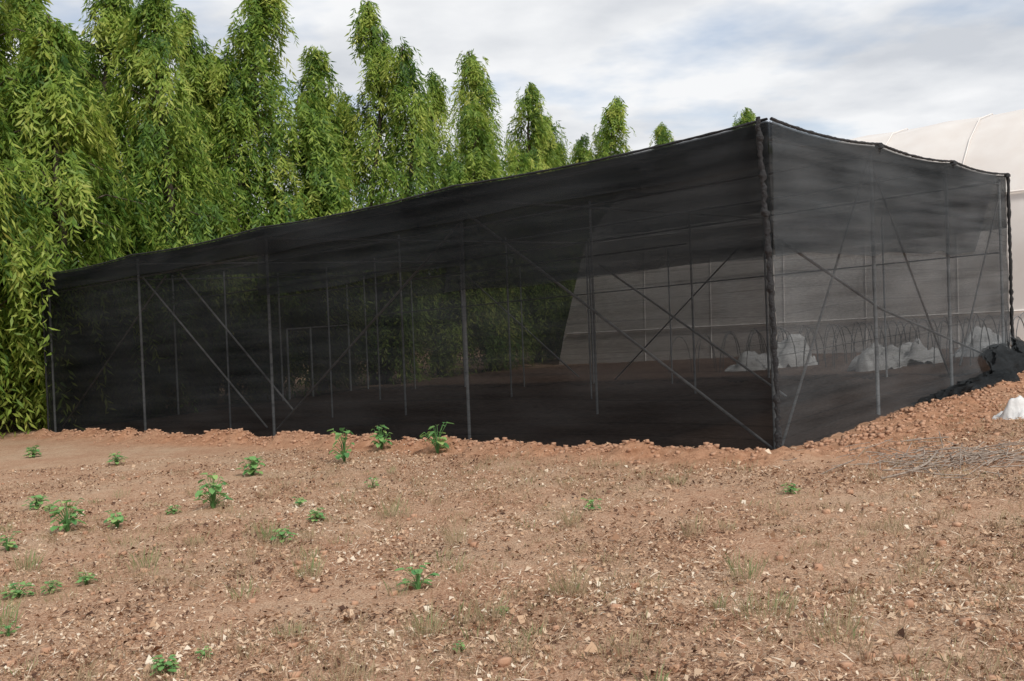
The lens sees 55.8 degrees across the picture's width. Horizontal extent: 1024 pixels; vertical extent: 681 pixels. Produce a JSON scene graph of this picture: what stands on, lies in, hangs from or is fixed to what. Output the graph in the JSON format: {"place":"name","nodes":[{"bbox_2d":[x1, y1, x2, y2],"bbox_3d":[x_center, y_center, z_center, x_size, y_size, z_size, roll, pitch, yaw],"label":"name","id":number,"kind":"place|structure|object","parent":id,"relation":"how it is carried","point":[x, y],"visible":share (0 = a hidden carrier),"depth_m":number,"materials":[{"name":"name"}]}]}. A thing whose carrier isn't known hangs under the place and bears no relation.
{"place":"outdoors","nodes":[
{"label":"outdoors","id":0,"kind":"place"},
{"bbox_2d":[0,372,1023,680],"bbox_3d":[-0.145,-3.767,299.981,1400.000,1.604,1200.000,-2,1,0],"label":"ground","id":1,"kind":"structure","parent":0,"point":[72,450],"depth_m":7.43,"materials":[{"name":"soil"}]},
{"bbox_2d":[0,531,19,550],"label":"weed plant","id":2,"kind":"object","parent":1,"relation":"on","point":[6,544],"visible":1,"depth_m":8.93,"materials":[{"name":"green plant"}]},
{"bbox_2d":[0,621,20,635],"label":"weed plant","id":3,"kind":"object","parent":1,"relation":"on","point":[8,627],"visible":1,"depth_m":6.16,"materials":[{"name":"green plant"}]},
{"bbox_2d":[0,581,35,597],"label":"weed plant","id":4,"kind":"object","parent":1,"relation":"on","point":[18,592],"visible":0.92,"depth_m":7.14,"materials":[{"name":"green plant"}]},
{"bbox_2d":[0,141,54,438],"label":"weeping ashoka tree","id":5,"kind":"object","parent":1,"relation":"on","point":[10,239],"visible":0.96,"depth_m":21.32,"materials":[{"name":"green plant"}]},
{"bbox_2d":[23,445,41,456],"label":"weed plant","id":6,"kind":"object","parent":1,"relation":"on","point":[34,450],"visible":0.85,"depth_m":17.59,"materials":[{"name":"green plant"}]},
{"bbox_2d":[22,495,49,509],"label":"weed plant","id":7,"kind":"object","parent":1,"relation":"on","point":[39,498],"visible":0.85,"depth_m":11.30,"materials":[{"name":"green plant"}]},
{"bbox_2d":[42,276,50,428],"bbox_3d":[-7.799,0.051,26.532,0.112,4.128,9.838,-1,1,41],"label":"net far end","id":8,"kind":"object","parent":1,"relation":"on","point":[46,354],"visible":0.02,"depth_m":22.83,"materials":[{"name":"black fabric"}]},
{"bbox_2d":[43,504,55,511],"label":"weed plant","id":9,"kind":"object","parent":1,"relation":"on","point":[48,509],"visible":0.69,"depth_m":11.02,"materials":[{"name":"green plant"}]},
{"bbox_2d":[41,580,63,593],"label":"weed plant","id":10,"kind":"object","parent":1,"relation":"on","point":[50,585],"visible":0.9,"depth_m":7.18,"materials":[{"name":"green plant"}]},
{"bbox_2d":[49,498,86,531],"bbox_3d":[-4.479,1.774,9.745,0.358,0.353,0.349,-3,1,-31],"label":"weed plant","id":11,"kind":"object","parent":1,"relation":"on","point":[66,521],"visible":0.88,"depth_m":9.72,"materials":[{"name":"green plant"}]},
{"bbox_2d":[0,0,170,435],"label":"weeping ashoka tree","id":12,"kind":"object","parent":1,"relation":"on","point":[42,89],"visible":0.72,"depth_m":23.59,"materials":[{"name":"green plant"}]},
{"bbox_2d":[75,572,97,584],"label":"weed plant","id":13,"kind":"object","parent":1,"relation":"on","point":[86,580],"visible":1,"depth_m":7.39,"materials":[{"name":"green plant"}]},
{"bbox_2d":[104,510,125,527],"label":"weed plant","id":14,"kind":"object","parent":1,"relation":"on","point":[118,519],"visible":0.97,"depth_m":9.68,"materials":[{"name":"green plant"}]},
{"bbox_2d":[106,452,128,464],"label":"weed plant","id":15,"kind":"object","parent":1,"relation":"on","point":[116,462],"visible":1,"depth_m":15.20,"materials":[{"name":"green plant"}]},
{"bbox_2d":[22,0,251,423],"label":"weeping ashoka tree","id":16,"kind":"object","parent":1,"relation":"on","point":[116,33],"visible":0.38,"depth_m":26.05,"materials":[{"name":"green plant"}]},
{"bbox_2d":[150,654,180,675],"bbox_3d":[-1.856,1.741,5.173,0.164,0.108,0.147,-3,1,-42],"label":"weed plant","id":17,"kind":"object","parent":1,"relation":"on","point":[169,663],"visible":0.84,"depth_m":5.17,"materials":[{"name":"green plant"}]},
{"bbox_2d":[166,505,180,513],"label":"weed plant","id":18,"kind":"object","parent":1,"relation":"on","point":[173,511],"visible":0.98,"depth_m":10.22,"materials":[{"name":"green plant"}]},
{"bbox_2d":[118,7,284,247],"bbox_3d":[-9.107,-3.425,28.654,5.568,13.052,4.567,-2,1,19],"label":"weeping ashoka tree","id":19,"kind":"object","parent":1,"relation":"on","point":[196,70],"visible":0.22,"depth_m":28.55,"materials":[{"name":"green plant"}]},
{"bbox_2d":[194,646,212,659],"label":"weed plant","id":20,"kind":"object","parent":1,"relation":"on","point":[203,653],"visible":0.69,"depth_m":5.37,"materials":[{"name":"green plant"}]},
{"bbox_2d":[194,473,232,508],"bbox_3d":[-3.192,1.624,10.321,0.392,0.416,0.413,-2,1,9],"label":"weed plant","id":21,"kind":"object","parent":1,"relation":"on","point":[212,493],"visible":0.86,"depth_m":10.31,"materials":[{"name":"green plant"}]},
{"bbox_2d":[237,456,265,475],"bbox_3d":[-3.424,1.665,12.805,0.388,0.288,0.348,-2,1,32],"label":"weed plant","id":22,"kind":"object","parent":1,"relation":"on","point":[253,465],"visible":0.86,"depth_m":12.73,"materials":[{"name":"green plant"}]},
{"bbox_2d":[177,0,359,235],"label":"weeping ashoka tree","id":23,"kind":"object","parent":1,"relation":"on","point":[257,53],"visible":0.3,"depth_m":29.17,"materials":[{"name":"green plant"}]},
{"bbox_2d":[270,526,296,542],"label":"weed plant","id":24,"kind":"object","parent":1,"relation":"on","point":[282,534],"visible":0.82,"depth_m":8.30,"materials":[{"name":"green plant"}]},
{"bbox_2d":[292,497,306,504],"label":"weed plant","id":25,"kind":"object","parent":1,"relation":"on","point":[298,502],"visible":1,"depth_m":9.95,"materials":[{"name":"green plant"}]},
{"bbox_2d":[306,507,324,521],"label":"weed plant","id":26,"kind":"object","parent":1,"relation":"on","point":[318,513],"visible":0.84,"depth_m":9.10,"materials":[{"name":"green plant"}]},
{"bbox_2d":[277,44,359,220],"bbox_3d":[-6.110,-3.693,31.844,4.431,12.131,4.820,-1,0,33],"label":"weeping ashoka tree","id":27,"kind":"object","parent":1,"relation":"on","point":[317,71],"visible":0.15,"depth_m":31.62,"materials":[{"name":"green plant"}]},
{"bbox_2d":[327,428,354,462],"bbox_3d":[-2.330,1.470,13.295,0.355,0.528,0.450,-3,1,-39],"label":"weed plant","id":28,"kind":"object","parent":1,"relation":"on","point":[344,455],"visible":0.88,"depth_m":13.30,"materials":[{"name":"green plant"}]},
{"bbox_2d":[364,477,378,487],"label":"weed plant","id":29,"kind":"object","parent":1,"relation":"on","point":[372,482],"visible":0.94,"depth_m":10.76,"materials":[{"name":"green plant"}]},
{"bbox_2d":[369,425,391,448],"bbox_3d":[-1.919,1.437,14.214,0.349,0.385,0.358,-2,1,6],"label":"weed plant","id":30,"kind":"object","parent":1,"relation":"on","point":[380,438],"visible":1,"depth_m":14.19,"materials":[{"name":"green plant"}]},
{"bbox_2d":[305,0,457,212],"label":"weeping ashoka tree","id":31,"kind":"object","parent":1,"relation":"on","point":[379,59],"visible":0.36,"depth_m":31.97,"materials":[{"name":"green plant"}]},
{"bbox_2d":[43,121,775,449],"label":"shade netting","id":32,"kind":"object","parent":1,"relation":"on","point":[676,356],"visible":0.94,"depth_m":14.50,"materials":[{"name":"black fabric"}]},
{"bbox_2d":[257,220,464,295],"bbox_3d":[-2.618,-1.503,15.479,5.051,1.341,0.082,-1,1,40],"label":"net long side seam","id":33,"kind":"object","parent":32,"relation":"attached to","point":[310,267],"visible":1,"depth_m":15.29,"materials":[{"name":"black fabric"}]},
{"bbox_2d":[40,121,766,291],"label":"net long side top strip","id":34,"kind":"object","parent":32,"relation":"attached to","point":[697,158],"visible":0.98,"depth_m":13.66,"materials":[{"name":"black fabric"}]},
{"bbox_2d":[444,121,771,292],"bbox_3d":[0.916,-1.578,12.478,5.142,1.672,0.087,-1,1,41],"label":"shade netting","id":35,"kind":"object","parent":32,"relation":"attached to","point":[646,228],"visible":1,"depth_m":12.11,"materials":[{"name":"black fabric"}]},
{"bbox_2d":[394,562,439,589],"bbox_3d":[-0.646,1.593,6.464,0.281,0.171,0.222,-3,1,-23],"label":"weed plant","id":36,"kind":"object","parent":1,"relation":"on","point":[416,572],"visible":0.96,"depth_m":6.45,"materials":[{"name":"green plant"}]},
{"bbox_2d":[419,422,453,452],"bbox_3d":[-1.069,1.378,13.462,0.484,0.463,0.381,-2,1,15],"label":"weed plant","id":37,"kind":"object","parent":1,"relation":"on","point":[437,441],"visible":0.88,"depth_m":13.42,"materials":[{"name":"green plant"}]},
{"bbox_2d":[401,68,474,196],"bbox_3d":[-2.434,-3.823,34.899,4.992,12.065,3.711,-1,1,40],"label":"weeping ashoka tree","id":38,"kind":"object","parent":1,"relation":"on","point":[441,107],"visible":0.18,"depth_m":34.72,"materials":[{"name":"green plant"}]},
{"bbox_2d":[453,641,465,651],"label":"weed plant","id":39,"kind":"object","parent":1,"relation":"on","point":[463,645],"visible":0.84,"depth_m":5.16,"materials":[{"name":"green plant"}]},
{"bbox_2d":[441,49,523,183],"bbox_3d":[-1.222,-4.496,37.038,5.261,13.427,5.697,-1,1,37],"label":"weeping ashoka tree","id":40,"kind":"object","parent":1,"relation":"on","point":[479,158],"visible":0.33,"depth_m":35.99,"materials":[{"name":"green plant"}]},
{"bbox_2d":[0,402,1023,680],"bbox_3d":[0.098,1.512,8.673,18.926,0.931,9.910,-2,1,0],"label":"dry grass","id":41,"kind":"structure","parent":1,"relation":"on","point":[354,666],"depth_m":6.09,"materials":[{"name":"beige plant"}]},
{"bbox_2d":[0,371,1023,680],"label":"soil clods","id":42,"kind":"object","parent":1,"relation":"on","point":[606,447],"visible":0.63,"depth_m":11.15,"materials":[{"name":"brown soil"}]},
{"bbox_2d":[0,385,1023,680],"bbox_3d":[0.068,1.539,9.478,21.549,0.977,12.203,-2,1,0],"label":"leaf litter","id":43,"kind":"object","parent":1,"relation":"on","point":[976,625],"visible":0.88,"depth_m":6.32,"materials":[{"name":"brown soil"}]},
{"bbox_2d":[500,82,561,175],"bbox_3d":[1.262,-4.332,40.236,5.486,12.650,4.577,-3,1,-39],"label":"weeping ashoka tree","id":44,"kind":"object","parent":1,"relation":"on","point":[535,151],"visible":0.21,"depth_m":39.77,"materials":[{"name":"green plant"}]},
{"bbox_2d":[536,112,573,168],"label":"weeping ashoka tree","id":45,"kind":"object","parent":1,"relation":"on","point":[564,161],"visible":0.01,"depth_m":43.48,"materials":[{"name":"green plant"}]},
{"bbox_2d":[567,132,595,163],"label":"weeping ashoka tree","id":46,"kind":"object","parent":1,"relation":"on","point":[580,150],"visible":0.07,"depth_m":44.64,"materials":[{"name":"green plant"}]},
{"bbox_2d":[581,497,600,509],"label":"weed plant","id":47,"kind":"object","parent":1,"relation":"on","point":[590,503],"visible":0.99,"depth_m":8.60,"materials":[{"name":"green plant"}]},
{"bbox_2d":[585,96,635,159],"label":"weeping ashoka tree","id":48,"kind":"object","parent":1,"relation":"on","point":[614,117],"visible":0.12,"depth_m":46.27,"materials":[{"name":"green plant"}]},
{"bbox_2d":[649,121,674,146],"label":"weeping ashoka tree","id":49,"kind":"object","parent":1,"relation":"on","point":[662,134],"visible":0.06,"depth_m":49.40,"materials":[{"name":"green plant"}]},
{"bbox_2d":[732,107,755,125],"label":"weeping ashoka tree","id":50,"kind":"object","parent":1,"relation":"on","point":[748,116],"visible":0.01,"depth_m":51.03,"materials":[{"name":"green plant"}]},
{"bbox_2d":[781,483,800,493],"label":"weed plant","id":51,"kind":"object","parent":1,"relation":"on","point":[791,489],"visible":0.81,"depth_m":8.62,"materials":[{"name":"green plant"}]},
{"bbox_2d":[769,121,1012,447],"bbox_3d":[6.490,-0.801,14.311,0.876,4.278,9.844,-1,1,41],"label":"net short side","id":52,"kind":"object","parent":1,"relation":"on","point":[861,338],"visible":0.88,"depth_m":13.21,"materials":[{"name":"black fabric"}]},
{"bbox_2d":[772,120,995,256],"bbox_3d":[5.916,-1.985,14.223,0.094,1.736,9.051,-1,1,41],"label":"net short side upper overlay","id":53,"kind":"object","parent":52,"relation":"attached to","point":[833,196],"visible":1,"depth_m":12.89,"materials":[{"name":"black fabric"}]},
{"bbox_2d":[773,192,1008,339],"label":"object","id":54,"kind":"object","parent":1,"relation":"on","point":[1006,255],"visible":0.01,"depth_m":18.31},
{"bbox_2d":[773,109,1023,340],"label":"white plastic greenhouse","id":55,"kind":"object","parent":1,"relation":"on","point":[992,143],"visible":0.09,"depth_m":27.98,"materials":[{"name":"white plastic"}]},
{"bbox_2d":[783,431,1023,478],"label":"dry twig pile","id":56,"kind":"object","parent":1,"relation":"on","point":[972,455],"visible":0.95,"depth_m":9.44,"materials":[{"name":"grey wood"}]},
{"bbox_2d":[911,337,1017,406],"bbox_3d":[7.772,0.526,16.062,5.786,1.019,0.757,-3,1,-41],"label":"net skirt fold","id":57,"kind":"object","parent":1,"relation":"on","point":[923,399],"visible":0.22,"depth_m":15.77,"materials":[{"name":"black fabric"}]},
{"bbox_2d":[925,337,1020,402],"bbox_3d":[8.039,0.512,15.969,0.622,1.009,5.417,-1,1,41],"label":"net skirt fold","id":58,"kind":"object","parent":1,"relation":"on","point":[990,356],"visible":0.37,"depth_m":16.25,"materials":[{"name":"black fabric"}]},
{"bbox_2d":[936,336,1023,399],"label":"net skirt fold","id":59,"kind":"object","parent":1,"relation":"on","point":[1013,358],"visible":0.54,"depth_m":16.17,"materials":[{"name":"black fabric"}]},
{"bbox_2d":[992,395,1023,419],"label":"white plastic sack","id":60,"kind":"object","parent":1,"relation":"on","point":[1014,409],"visible":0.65,"depth_m":12.20,"materials":[{"name":"white plastic"}]},
{"bbox_2d":[1010,312,1023,337],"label":"tunnel hoops","id":61,"kind":"object","parent":1,"relation":"on","point":[1017,323],"visible":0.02,"depth_m":22.14,"materials":[{"name":"metal"}]},
{"bbox_2d":[4,0,1023,250],"label":"sky","id":62,"kind":"structure","parent":0,"point":[846,69],"materials":[{"name":"white"}]},
{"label":"net","id":63,"kind":"object","parent":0,"visible":0},
{"bbox_2d":[40,116,1013,448],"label":"bunched net edges","id":64,"kind":"object","parent":63,"relation":"attached to","point":[768,250],"visible":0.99,"depth_m":11.88,"materials":[{"name":"black fabric"}]}
]}

